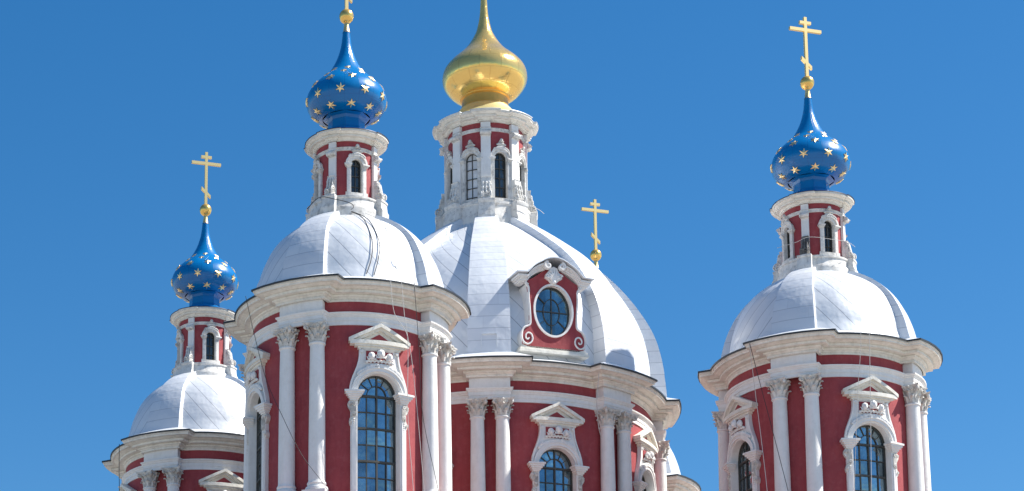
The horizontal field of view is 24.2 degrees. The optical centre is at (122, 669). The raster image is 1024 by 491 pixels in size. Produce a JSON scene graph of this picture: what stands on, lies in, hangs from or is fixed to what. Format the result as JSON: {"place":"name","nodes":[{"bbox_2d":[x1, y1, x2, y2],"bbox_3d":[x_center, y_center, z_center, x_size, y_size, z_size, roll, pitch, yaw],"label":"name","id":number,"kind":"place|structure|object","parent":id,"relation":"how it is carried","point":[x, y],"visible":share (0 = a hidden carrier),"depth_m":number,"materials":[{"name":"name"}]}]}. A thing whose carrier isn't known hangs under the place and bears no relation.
{"place":"outdoors","nodes":[
{"label":"outdoors","id":0,"kind":"place"},
{"bbox_2d":[102,152,244,490],"bbox_3d":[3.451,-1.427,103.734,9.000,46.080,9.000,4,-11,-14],"label":"corner tower","id":1,"kind":"structure","parent":0,"point":[186,433],"depth_m":103.15,"materials":[{"name":"white paint"}]},
{"bbox_2d":[120,484,136,490],"bbox_3d":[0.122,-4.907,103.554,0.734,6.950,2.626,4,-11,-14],"label":"window","id":2,"kind":"structure","parent":1,"relation":"in","point":[123,487],"depth_m":103.71,"materials":[{"name":"white paint"}]},
{"bbox_2d":[175,326,183,366],"bbox_3d":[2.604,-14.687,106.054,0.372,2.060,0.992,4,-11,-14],"label":"lantern window","id":3,"kind":"structure","parent":1,"relation":"in","point":[180,338],"depth_m":106.04,"materials":[{"name":"stone"}]},
{"bbox_2d":[201,319,221,363],"bbox_3d":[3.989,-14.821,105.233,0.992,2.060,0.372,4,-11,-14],"label":"lantern window","id":4,"kind":"structure","parent":1,"relation":"in","point":[210,335],"depth_m":105.26,"materials":[{"name":"stone"}]},
{"bbox_2d":[199,469,243,490],"bbox_3d":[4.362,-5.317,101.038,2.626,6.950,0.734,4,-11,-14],"label":"window","id":5,"kind":"structure","parent":1,"relation":"in","point":[223,480],"depth_m":101.43,"materials":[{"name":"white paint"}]},
{"bbox_2d":[229,335,231,349],"bbox_3d":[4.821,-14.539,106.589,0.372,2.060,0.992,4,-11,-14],"label":"lantern window","id":6,"kind":"structure","parent":1,"relation":"in","point":[230,345],"depth_m":106.27,"materials":[{"name":"stone"}]},
{"bbox_2d":[0,0,1023,490],"label":"sky","id":7,"kind":"structure","parent":0,"point":[674,116],"materials":[{"name":"blue"}]},
{"bbox_2d":[581,199,700,490],"bbox_3d":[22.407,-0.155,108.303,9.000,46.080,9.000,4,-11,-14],"label":"corner tower","id":8,"kind":"structure","parent":0,"point":[677,480],"depth_m":107.94,"materials":[{"name":"white paint"}]},
{"bbox_2d":[698,17,942,490],"bbox_3d":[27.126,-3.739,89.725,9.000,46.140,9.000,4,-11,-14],"label":"corner tower","id":9,"kind":"structure","parent":0,"point":[810,316],"depth_m":88.52,"materials":[{"name":"white paint"}]},
{"bbox_2d":[722,396,762,490],"bbox_3d":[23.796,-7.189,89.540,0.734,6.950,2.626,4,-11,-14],"label":"window","id":10,"kind":"structure","parent":9,"relation":"in","point":[742,466],"depth_m":89.84,"materials":[{"name":"white paint"}]},
{"bbox_2d":[749,344,766,486],"bbox_3d":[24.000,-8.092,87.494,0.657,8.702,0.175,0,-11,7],"label":"rope","id":11,"kind":"object","parent":9,"relation":"hanging from","point":[758,416],"visible":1,"depth_m":87.85,"materials":[{"name":"grey"}]},
{"bbox_2d":[749,343,787,489],"bbox_3d":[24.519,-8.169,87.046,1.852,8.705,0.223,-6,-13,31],"label":"cable","id":12,"kind":"object","parent":9,"relation":"attached to","point":[768,415],"visible":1,"depth_m":87.59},
{"bbox_2d":[779,214,795,263],"bbox_3d":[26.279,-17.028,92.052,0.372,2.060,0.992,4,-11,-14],"label":"lantern window","id":13,"kind":"structure","parent":9,"relation":"in","point":[787,228],"depth_m":92.15,"materials":[{"name":"stone"}]},
{"bbox_2d":[778,237,854,247],"bbox_3d":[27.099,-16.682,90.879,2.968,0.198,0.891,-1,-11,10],"label":"cable","id":14,"kind":"object","parent":9,"relation":"attached to","point":[817,237],"visible":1,"depth_m":90.62,"materials":[{"name":"metal"}]},
{"bbox_2d":[817,206,840,255],"bbox_3d":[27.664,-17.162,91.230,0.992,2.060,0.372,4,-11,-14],"label":"lantern window","id":15,"kind":"structure","parent":9,"relation":"in","point":[828,225],"depth_m":91.25,"materials":[{"name":"stone"}]},
{"bbox_2d":[854,339,860,490],"bbox_3d":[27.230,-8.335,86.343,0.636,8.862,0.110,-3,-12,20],"label":"rope","id":16,"kind":"object","parent":9,"relation":"hanging from","point":[856,417],"visible":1,"depth_m":86.56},
{"bbox_2d":[869,331,871,490],"bbox_3d":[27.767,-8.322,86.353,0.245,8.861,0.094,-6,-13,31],"label":"rope","id":17,"kind":"object","parent":9,"relation":"hanging from","point":[870,408],"visible":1,"depth_m":86.65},
{"bbox_2d":[840,376,903,490],"bbox_3d":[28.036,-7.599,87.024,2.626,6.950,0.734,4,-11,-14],"label":"window","id":18,"kind":"structure","parent":9,"relation":"in","point":[878,449],"depth_m":87.33,"materials":[{"name":"white paint"}]},
{"label":"ground","id":19,"kind":"structure","parent":0,"visible":0},
{"bbox_2d":[223,0,470,490],"bbox_3d":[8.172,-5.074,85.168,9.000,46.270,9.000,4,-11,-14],"label":"corner tower","id":20,"kind":"structure","parent":19,"relation":"on","point":[333,349],"depth_m":83.61,"materials":[{"name":"red paint"}]},
{"bbox_2d":[243,346,271,490],"bbox_3d":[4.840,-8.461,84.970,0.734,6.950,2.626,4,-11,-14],"label":"window","id":21,"kind":"structure","parent":20,"relation":"in","point":[256,421],"depth_m":85.22,"materials":[{"name":"white paint"}]},
{"bbox_2d":[245,296,327,490],"bbox_3d":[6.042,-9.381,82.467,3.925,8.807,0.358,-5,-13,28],"label":"cable","id":22,"kind":"object","parent":20,"relation":"attached to","point":[274,399],"visible":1,"depth_m":82.78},
{"bbox_2d":[312,153,323,201],"bbox_3d":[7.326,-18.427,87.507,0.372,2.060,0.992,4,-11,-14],"label":"lantern window","id":23,"kind":"structure","parent":20,"relation":"in","point":[317,176],"depth_m":87.44,"materials":[{"name":"stone"}]},
{"bbox_2d":[307,196,353,209],"bbox_3d":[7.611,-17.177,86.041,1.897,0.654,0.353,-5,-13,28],"label":"cable","id":24,"kind":"object","parent":20,"relation":"attached to","point":[332,198],"visible":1,"depth_m":85.80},
{"bbox_2d":[344,144,369,196],"bbox_3d":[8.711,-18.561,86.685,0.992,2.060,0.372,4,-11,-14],"label":"lantern window","id":25,"kind":"structure","parent":20,"relation":"in","point":[356,164],"depth_m":86.71,"materials":[{"name":"stone"}]},
{"bbox_2d":[351,211,372,273],"bbox_3d":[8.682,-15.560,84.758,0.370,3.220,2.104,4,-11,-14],"label":"cable","id":26,"kind":"object","parent":20,"relation":"attached to","point":[371,239],"visible":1,"depth_m":84.16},
{"bbox_2d":[352,211,379,274],"bbox_3d":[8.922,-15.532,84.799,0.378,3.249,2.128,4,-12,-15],"label":"cable","id":27,"kind":"object","parent":20,"relation":"attached to","point":[377,237],"visible":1,"depth_m":84.33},
{"bbox_2d":[377,163,380,180],"bbox_3d":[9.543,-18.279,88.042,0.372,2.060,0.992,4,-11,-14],"label":"lantern window","id":28,"kind":"structure","parent":20,"relation":"in","point":[378,169],"depth_m":87.74,"materials":[{"name":"stone"}]},
{"bbox_2d":[345,323,414,490],"bbox_3d":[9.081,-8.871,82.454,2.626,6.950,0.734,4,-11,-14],"label":"window","id":29,"kind":"structure","parent":20,"relation":"in","point":[376,393],"depth_m":82.66,"materials":[{"name":"white paint"}]},
{"bbox_2d":[365,213,414,292],"bbox_3d":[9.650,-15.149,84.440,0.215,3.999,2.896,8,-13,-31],"label":"rope","id":30,"kind":"object","parent":20,"relation":"attached to","point":[391,249],"visible":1,"depth_m":84.15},
{"bbox_2d":[390,278,424,490],"bbox_3d":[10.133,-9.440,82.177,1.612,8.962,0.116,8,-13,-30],"label":"rope","id":31,"kind":"object","parent":20,"relation":"hanging from","point":[413,377],"visible":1,"depth_m":82.42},
{"bbox_2d":[401,280,413,490],"bbox_3d":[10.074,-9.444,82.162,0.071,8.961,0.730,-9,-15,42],"label":"rope","id":32,"kind":"object","parent":20,"relation":"hanging from","point":[407,387],"visible":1,"depth_m":82.21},
{"bbox_2d":[414,284,438,490],"bbox_3d":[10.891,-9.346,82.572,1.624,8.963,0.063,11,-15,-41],"label":"rope","id":33,"kind":"object","parent":20,"relation":"attached to","point":[420,387],"visible":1,"depth_m":82.35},
{"bbox_2d":[421,0,681,490],"bbox_3d":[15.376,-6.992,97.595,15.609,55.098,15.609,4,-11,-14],"label":"central tower","id":34,"kind":"structure","parent":19,"relation":"on","point":[548,330],"depth_m":92.47,"materials":[{"name":"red paint"}]},
{"bbox_2d":[444,150,453,203],"bbox_3d":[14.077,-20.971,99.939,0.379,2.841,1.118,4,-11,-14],"label":"lantern window","id":35,"kind":"structure","parent":34,"relation":"in","point":[449,164],"depth_m":100.20,"materials":[{"name":"stone"}]},
{"bbox_2d":[458,140,482,203],"bbox_3d":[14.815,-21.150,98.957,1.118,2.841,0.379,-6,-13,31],"label":"lantern window","id":36,"kind":"structure","parent":34,"relation":"in","point":[470,159],"depth_m":99.03,"materials":[{"name":"stone"}]},
{"bbox_2d":[439,197,543,219],"bbox_3d":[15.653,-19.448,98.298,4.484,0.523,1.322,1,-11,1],"label":"cable","id":37,"kind":"object","parent":34,"relation":"attached to","point":[490,197],"visible":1,"depth_m":97.98,"materials":[{"name":"metal"}]},
{"bbox_2d":[489,138,513,201],"bbox_3d":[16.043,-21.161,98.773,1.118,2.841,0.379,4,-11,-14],"label":"lantern window","id":38,"kind":"structure","parent":34,"relation":"in","point":[500,156],"depth_m":98.84,"materials":[{"name":"stone"}]},
{"bbox_2d":[518,146,527,202],"bbox_3d":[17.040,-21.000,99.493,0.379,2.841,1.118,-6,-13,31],"label":"lantern window","id":39,"kind":"structure","parent":34,"relation":"in","point":[522,160],"depth_m":99.73,"materials":[{"name":"stone"}]},
{"bbox_2d":[527,402,588,490],"bbox_3d":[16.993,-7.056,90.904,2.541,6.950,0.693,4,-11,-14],"label":"window","id":40,"kind":"structure","parent":34,"relation":"in","point":[556,464],"depth_m":91.25,"materials":[{"name":"white paint"}]},
{"bbox_2d":[597,373,600,435],"bbox_3d":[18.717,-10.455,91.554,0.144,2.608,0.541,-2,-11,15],"label":"rope","id":41,"kind":"object","parent":34,"relation":"hanging from","point":[597,409],"visible":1,"depth_m":91.48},
{"bbox_2d":[632,428,657,490],"bbox_3d":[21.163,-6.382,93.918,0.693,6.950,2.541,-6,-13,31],"label":"window","id":42,"kind":"structure","parent":34,"relation":"in","point":[644,478],"depth_m":93.99,"materials":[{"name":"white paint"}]}
]}

